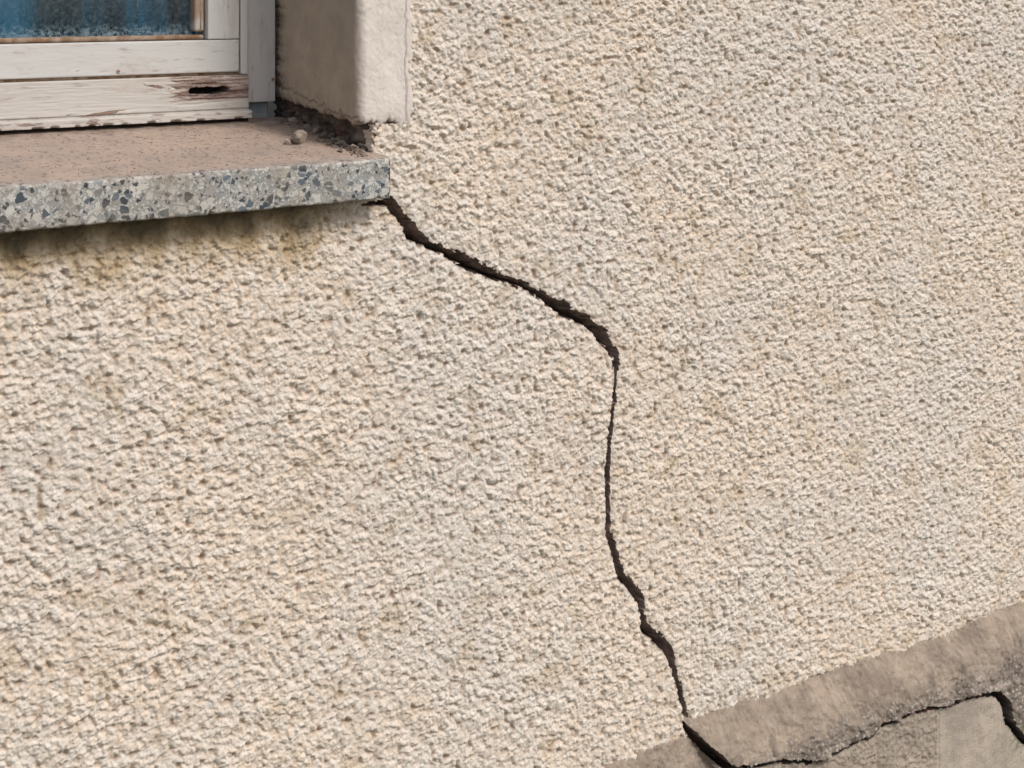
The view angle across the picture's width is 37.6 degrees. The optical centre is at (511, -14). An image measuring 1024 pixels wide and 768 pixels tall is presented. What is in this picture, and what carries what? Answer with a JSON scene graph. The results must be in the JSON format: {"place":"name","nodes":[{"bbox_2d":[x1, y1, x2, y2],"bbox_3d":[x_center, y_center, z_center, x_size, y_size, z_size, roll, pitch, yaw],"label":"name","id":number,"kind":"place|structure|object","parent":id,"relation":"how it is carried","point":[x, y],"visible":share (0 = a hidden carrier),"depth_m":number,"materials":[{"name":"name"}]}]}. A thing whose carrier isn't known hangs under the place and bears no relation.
{"place":"outdoors","nodes":[
{"label":"outdoors","id":0,"kind":"place"},
{"label":"ground","id":1,"kind":"structure","parent":0,"visible":0},
{"bbox_2d":[0,0,1023,767],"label":"stucco wall","id":2,"kind":"structure","parent":1,"relation":"on","point":[310,486],"depth_m":2.04,"materials":[{"name":"beige paint"}]},
{"bbox_2d":[0,117,389,232],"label":"window sill","id":3,"kind":"structure","parent":2,"relation":"attached to","point":[265,171],"depth_m":1.77,"materials":[{"name":"stone"}]},
{"bbox_2d":[0,118,247,133],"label":"gap","id":4,"kind":"object","parent":3,"relation":"attached to","point":[125,125],"visible":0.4,"depth_m":1.95,"materials":[{"name":"grey"}]},
{"bbox_2d":[0,74,251,130],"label":"frame rail bottom","id":5,"kind":"object","parent":3,"relation":"on","point":[55,104],"visible":1,"depth_m":1.94,"materials":[{"name":"white wood"}]},
{"bbox_2d":[0,39,238,79],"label":"sash rail bottom","id":6,"kind":"object","parent":5,"relation":"attached to","point":[55,60],"visible":0.94,"depth_m":1.94,"materials":[{"name":"paint"}]},
{"bbox_2d":[0,34,203,43],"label":"glass bead bottom","id":7,"kind":"object","parent":6,"relation":"on","point":[100,38],"visible":1,"depth_m":1.94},
{"bbox_2d":[190,0,203,31],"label":"glass bead side","id":8,"kind":"object","parent":7,"relation":"on","point":[195,15],"visible":1,"depth_m":2.02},
{"bbox_2d":[200,0,200,30],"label":"bead seam","id":9,"kind":"object","parent":8,"relation":"attached to","point":[200,15],"visible":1,"depth_m":2.02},
{"bbox_2d":[195,0,238,38],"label":"sash stile","id":10,"kind":"object","parent":6,"relation":"on","point":[221,19],"visible":0.79,"depth_m":2.02,"materials":[{"name":"paint"}]},
{"bbox_2d":[0,72,238,82],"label":"drip gap","id":11,"kind":"object","parent":5,"relation":"attached to","point":[113,77],"visible":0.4,"depth_m":1.95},
{"bbox_2d":[246,0,274,102],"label":"frame stile","id":12,"kind":"object","parent":5,"relation":"attached to","point":[261,45],"visible":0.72,"depth_m":2.06,"materials":[{"name":"paint"}]},
{"bbox_2d":[238,0,247,73],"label":"frame cover strip","id":13,"kind":"object","parent":12,"relation":"attached to","point":[243,37],"visible":0.49,"depth_m":2.04,"materials":[{"name":"white wood"}]},
{"bbox_2d":[19,117,368,177],"bbox_3d":[-0.397,0.195,1.859,0.396,0.036,0.251,0,0,-34],"label":"mortar debris","id":14,"kind":"object","parent":3,"relation":"on","point":[315,129],"visible":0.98,"depth_m":1.94,"materials":[{"name":"brown concrete"}]},
{"bbox_2d":[248,102,267,117],"bbox_3d":[-0.364,0.179,2.083,0.037,0.042,0.042,0,0,-34],"label":"corner flashing","id":15,"kind":"object","parent":3,"relation":"on","point":[259,109],"visible":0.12,"depth_m":2.07,"materials":[{"name":"grey metal"}]},
{"bbox_2d":[284,130,306,144],"bbox_3d":[-0.275,0.192,1.916,0.027,0.019,0.026,0,0,9],"label":"mortar chunk","id":16,"kind":"object","parent":3,"relation":"on","point":[299,137],"visible":1,"depth_m":1.91,"materials":[{"name":"beige concrete"}]},
{"bbox_2d":[273,97,378,150],"bbox_3d":[-0.253,0.188,2.004,0.027,0.113,0.279,0,0,-34],"label":"exposed brick","id":17,"kind":"object","parent":3,"relation":"on","point":[349,131],"visible":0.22,"depth_m":1.98,"materials":[{"name":"brown brick"}]},
{"bbox_2d":[275,0,413,125],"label":"reveal","id":18,"kind":"object","parent":2,"relation":"attached to","point":[345,59],"visible":0.98,"depth_m":1.92,"materials":[{"name":"paint"}]},
{"bbox_2d":[361,196,704,753],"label":"wall crack","id":19,"kind":"structure","parent":2,"relation":"attached to","point":[561,307],"depth_m":2.10,"materials":[{"name":"black"}]},
{"bbox_2d":[602,601,1023,767],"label":"concrete plinth","id":20,"kind":"structure","parent":1,"relation":"on","point":[930,703],"depth_m":2.38,"materials":[{"name":"concrete"}]},
{"bbox_3d":[-0.825,-0.971,1.760,1.065,0.039,0.046,0,0,-34],"label":"sash rail top","id":21,"kind":"object","parent":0,"visible":0},
{"bbox_2d":[0,0,194,37],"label":"curtain","id":22,"kind":"object","parent":21,"relation":"hanging from","point":[46,18],"visible":0.36,"depth_m":2.01,"materials":[{"name":"blue fabric"}]}
]}

